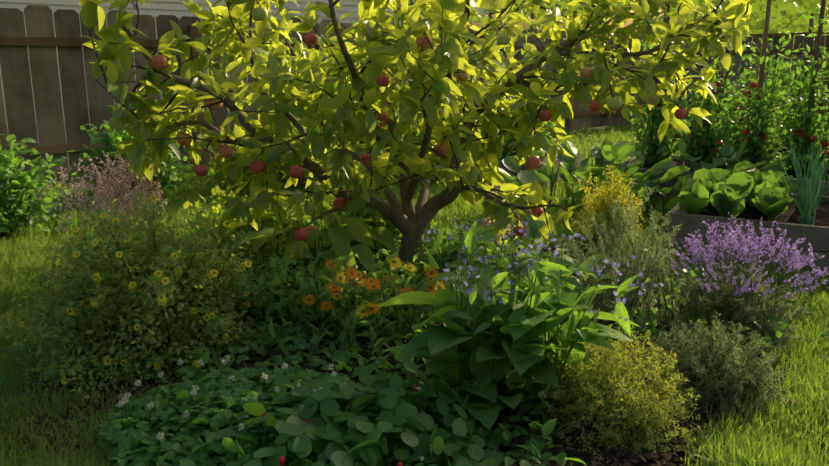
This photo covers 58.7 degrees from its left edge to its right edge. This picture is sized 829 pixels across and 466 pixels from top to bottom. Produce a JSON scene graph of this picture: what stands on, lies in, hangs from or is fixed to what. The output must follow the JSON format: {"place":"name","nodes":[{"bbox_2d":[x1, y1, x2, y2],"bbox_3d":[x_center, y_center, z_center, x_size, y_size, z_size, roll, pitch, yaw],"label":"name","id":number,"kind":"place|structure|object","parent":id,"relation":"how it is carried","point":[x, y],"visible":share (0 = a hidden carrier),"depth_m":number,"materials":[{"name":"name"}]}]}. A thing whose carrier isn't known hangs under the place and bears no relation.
{"place":"outdoors","nodes":[
{"label":"outdoors","id":0,"kind":"place"},
{"bbox_2d":[0,69,828,465],"bbox_3d":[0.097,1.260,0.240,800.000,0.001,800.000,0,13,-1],"label":"lawn ground","id":1,"kind":"structure","parent":0,"point":[430,233],"depth_m":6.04,"materials":[{"name":"green plant"}]},
{"bbox_2d":[0,134,75,243],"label":"shrub","id":2,"kind":"object","parent":1,"relation":"on","point":[18,207],"depth_m":5.40,"materials":[{"name":"green plant"}]},
{"bbox_2d":[66,102,191,199],"bbox_3d":[-2.665,-0.733,6.895,1.095,1.033,1.032,0,13,-1],"label":"shrub","id":3,"kind":"object","parent":1,"relation":"on","point":[114,138],"depth_m":6.74,"materials":[{"name":"green plant"}]},
{"bbox_2d":[0,0,414,146],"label":"house","id":4,"kind":"structure","parent":1,"relation":"on","point":[178,9],"depth_m":12.61,"materials":[{"name":"white"}]},
{"bbox_2d":[207,115,358,192],"bbox_3d":[-1.317,-0.839,7.581,1.552,0.932,1.142,0,13,-1],"label":"shrub","id":5,"kind":"object","parent":1,"relation":"on","point":[248,175],"depth_m":7.35,"materials":[{"name":"green plant"}]},
{"bbox_2d":[0,5,706,174],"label":"fence","id":6,"kind":"object","parent":1,"relation":"on","point":[41,41],"visible":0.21,"depth_m":8.27,"materials":[{"name":"brown wood"}]},
{"bbox_2d":[259,249,460,368],"bbox_3d":[-0.168,0.312,3.411,1.121,0.534,1.014,0,13,-1],"label":"calendula","id":7,"kind":"object","parent":1,"relation":"on","point":[343,317],"depth_m":3.27,"materials":[{"name":"green plant"}]},
{"bbox_2d":[5,235,804,465],"bbox_3d":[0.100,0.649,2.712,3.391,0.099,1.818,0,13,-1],"label":"mulch chips","id":8,"kind":"object","parent":1,"relation":"on","point":[666,456],"visible":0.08,"depth_m":2.68,"materials":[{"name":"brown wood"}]},
{"bbox_2d":[8,150,211,293],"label":"pink spikes","id":9,"kind":"object","parent":8,"relation":"on","point":[105,192],"depth_m":4.22,"materials":[{"name":"pink plant"}]},
{"bbox_2d":[1,187,273,398],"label":"potentilla","id":10,"kind":"object","parent":8,"relation":"on","point":[146,258],"depth_m":3.07,"materials":[{"name":"green plant"}]},
{"bbox_2d":[97,355,376,465],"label":"clover","id":11,"kind":"object","parent":8,"relation":"on","point":[169,420],"depth_m":2.48,"materials":[{"name":"green plant"}]},
{"bbox_2d":[181,181,307,276],"bbox_3d":[-1.126,-0.025,4.586,0.947,0.628,0.783,0,13,-1],"label":"shrub","id":12,"kind":"object","parent":8,"relation":"on","point":[266,215],"depth_m":4.51,"materials":[{"name":"green plant"}]},
{"bbox_2d":[223,243,372,344],"bbox_3d":[-0.544,0.296,3.564,0.836,0.471,0.697,0,13,-1],"label":"leafy plant","id":13,"kind":"object","parent":8,"relation":"on","point":[267,285],"depth_m":3.41,"materials":[{"name":"green plant"}]},
{"bbox_2d":[213,195,396,282],"bbox_3d":[-0.673,0.052,4.424,1.142,0.564,1.109,0,13,-1],"label":"leafy plant","id":14,"kind":"object","parent":8,"relation":"on","point":[338,236],"depth_m":4.21,"materials":[{"name":"green plant"}]},
{"bbox_2d":[215,364,502,465],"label":"strawberry","id":15,"kind":"object","parent":8,"relation":"on","point":[295,431],"depth_m":2.30,"materials":[{"name":"green plant"}]},
{"bbox_2d":[262,381,472,465],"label":"strawberries","id":16,"kind":"object","parent":15,"relation":"attached to","point":[282,458],"visible":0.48,"depth_m":2.26,"materials":[{"name":"red food"}]},
{"bbox_2d":[303,186,433,256],"bbox_3d":[-0.339,-0.085,5.061,0.960,0.531,0.764,0,13,-1],"label":"leafy plant","id":17,"kind":"object","parent":8,"relation":"on","point":[375,222],"depth_m":4.97,"materials":[{"name":"green plant"}]},
{"bbox_2d":[80,0,751,269],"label":"apple tree","id":18,"kind":"object","parent":8,"relation":"on","point":[451,53],"depth_m":4.00,"materials":[{"name":"green plant"}]},
{"bbox_2d":[149,5,686,240],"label":"apples","id":19,"kind":"object","parent":18,"relation":"hanging from","point":[158,62],"visible":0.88,"depth_m":3.92,"materials":[{"name":"red food"}]},
{"bbox_2d":[89,359,797,409],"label":"windfall apples","id":20,"kind":"object","parent":8,"relation":"on","point":[789,402],"visible":0.1,"depth_m":2.81,"materials":[{"name":"red food"}]},
{"bbox_2d":[378,212,663,429],"bbox_3d":[0.346,0.299,2.684,0.965,0.777,0.800,0,13,-1],"label":"comfrey","id":21,"kind":"object","parent":8,"relation":"on","point":[518,349],"depth_m":2.57,"materials":[{"name":"green plant"}]},
{"bbox_2d":[519,320,719,465],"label":"yellow-green shrub","id":22,"kind":"object","parent":8,"relation":"on","point":[637,413],"depth_m":2.54,"materials":[{"name":"plant"}]},
{"bbox_2d":[634,312,808,433],"bbox_3d":[1.135,0.483,2.865,0.627,0.336,0.684,0,13,-1],"label":"thyme","id":23,"kind":"object","parent":8,"relation":"on","point":[684,339],"depth_m":2.83,"materials":[{"name":"green plant"}]},
{"bbox_2d":[659,212,828,354],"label":"lavender","id":24,"kind":"object","parent":8,"relation":"on","point":[734,316],"depth_m":3.44,"materials":[{"name":"purple plant"}]},
{"bbox_2d":[36,222,792,465],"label":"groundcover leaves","id":25,"kind":"object","parent":1,"relation":"on","point":[533,445],"visible":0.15,"depth_m":3.01,"materials":[{"name":"green plant"}]},
{"bbox_2d":[557,177,702,341],"bbox_3d":[0.991,0.117,3.502,0.788,0.764,0.717,0,13,-1],"label":"rosemary","id":26,"kind":"object","parent":25,"relation":"on","point":[643,268],"depth_m":3.42,"materials":[{"name":"green plant"}]},
{"bbox_2d":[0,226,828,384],"bbox_3d":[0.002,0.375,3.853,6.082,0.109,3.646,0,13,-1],"label":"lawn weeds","id":27,"kind":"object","parent":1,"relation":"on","point":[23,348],"visible":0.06,"depth_m":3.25,"materials":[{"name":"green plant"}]},
{"bbox_2d":[379,106,524,183],"bbox_3d":[0.475,-0.997,8.261,1.804,0.906,1.199,0,13,-1],"label":"shrub","id":28,"kind":"object","parent":1,"relation":"on","point":[505,152],"depth_m":8.04,"materials":[{"name":"green plant"}]},
{"bbox_2d":[331,145,828,270],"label":"raised bed boards","id":29,"kind":"object","parent":1,"relation":"on","point":[817,236],"visible":0.19,"depth_m":4.80,"materials":[{"name":"brown wood"}]},
{"bbox_2d":[357,147,828,226],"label":"raised bed soil","id":30,"kind":"structure","parent":29,"relation":"in","point":[791,214],"depth_m":5.13,"materials":[{"name":"brown soil"}]},
{"bbox_2d":[281,0,828,173],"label":"tomato","id":31,"kind":"object","parent":30,"relation":"on","point":[753,112],"depth_m":7.13,"materials":[{"name":"green plant"}]},
{"bbox_2d":[366,67,828,154],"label":"tomatoes","id":32,"kind":"object","parent":31,"relation":"attached to","point":[824,142],"visible":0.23,"depth_m":7.04,"materials":[{"name":"red food"}]},
{"bbox_2d":[678,167,797,220],"bbox_3d":[2.315,-0.302,5.242,0.730,0.284,1.205,7,15,28],"label":"lettuce","id":33,"kind":"object","parent":30,"relation":"on","point":[724,192],"visible":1,"depth_m":4.92,"materials":[{"name":"green plant"}]},
{"bbox_2d":[776,135,828,224],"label":"onion leaves","id":34,"kind":"object","parent":30,"relation":"on","point":[809,203],"visible":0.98,"depth_m":4.84,"materials":[{"name":"green plant"}]},
{"bbox_2d":[499,140,691,225],"bbox_3d":[1.484,-0.476,6.288,1.599,0.663,1.601,0,13,-1],"label":"plant","id":35,"kind":"object","parent":1,"relation":"on","point":[608,151],"depth_m":6.03,"materials":[{"name":"green plant"}]},
{"bbox_2d":[568,163,645,254],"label":"golden shrub","id":36,"kind":"object","parent":1,"relation":"on","point":[611,189],"depth_m":5.01,"materials":[{"name":"plant"}]},
{"bbox_2d":[435,0,828,72],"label":"tree","id":37,"kind":"object","parent":1,"relation":"on","point":[787,14],"depth_m":19.22,"materials":[{"name":"green plant"}]},
{"bbox_2d":[635,49,739,150],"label":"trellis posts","id":38,"kind":"object","parent":1,"relation":"on","point":[640,103],"visible":0.02,"depth_m":8.94,"materials":[{"name":"brown wood"}]},
{"bbox_2d":[623,139,793,214],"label":"plants","id":39,"kind":"object","parent":1,"relation":"on","point":[746,165],"depth_m":6.49,"materials":[{"name":"green plant"}]},
{"bbox_2d":[713,32,828,123],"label":"fence","id":40,"kind":"object","parent":1,"relation":"on","point":[799,38],"visible":0.31,"depth_m":15.62,"materials":[{"name":"brown wood"}]},
{"bbox_2d":[413,216,518,282],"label":"leafy plant","id":41,"kind":"object","parent":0,"point":[447,254],"depth_m":4.24,"materials":[{"name":"green plant"}]},
{"bbox_2d":[480,185,515,257],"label":"flower spikes","id":42,"kind":"object","parent":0,"point":[489,221],"depth_m":4.39,"materials":[{"name":"plant"}]},
{"bbox_2d":[445,226,605,322],"bbox_3d":[0.417,0.248,3.611,1.011,0.500,0.996,0,13,-1],"label":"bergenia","id":43,"kind":"object","parent":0,"point":[573,284],"depth_m":3.48,"materials":[{"name":"green plant"}]},
{"bbox_2d":[458,0,825,63],"label":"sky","id":44,"kind":"structure","parent":0,"point":[628,21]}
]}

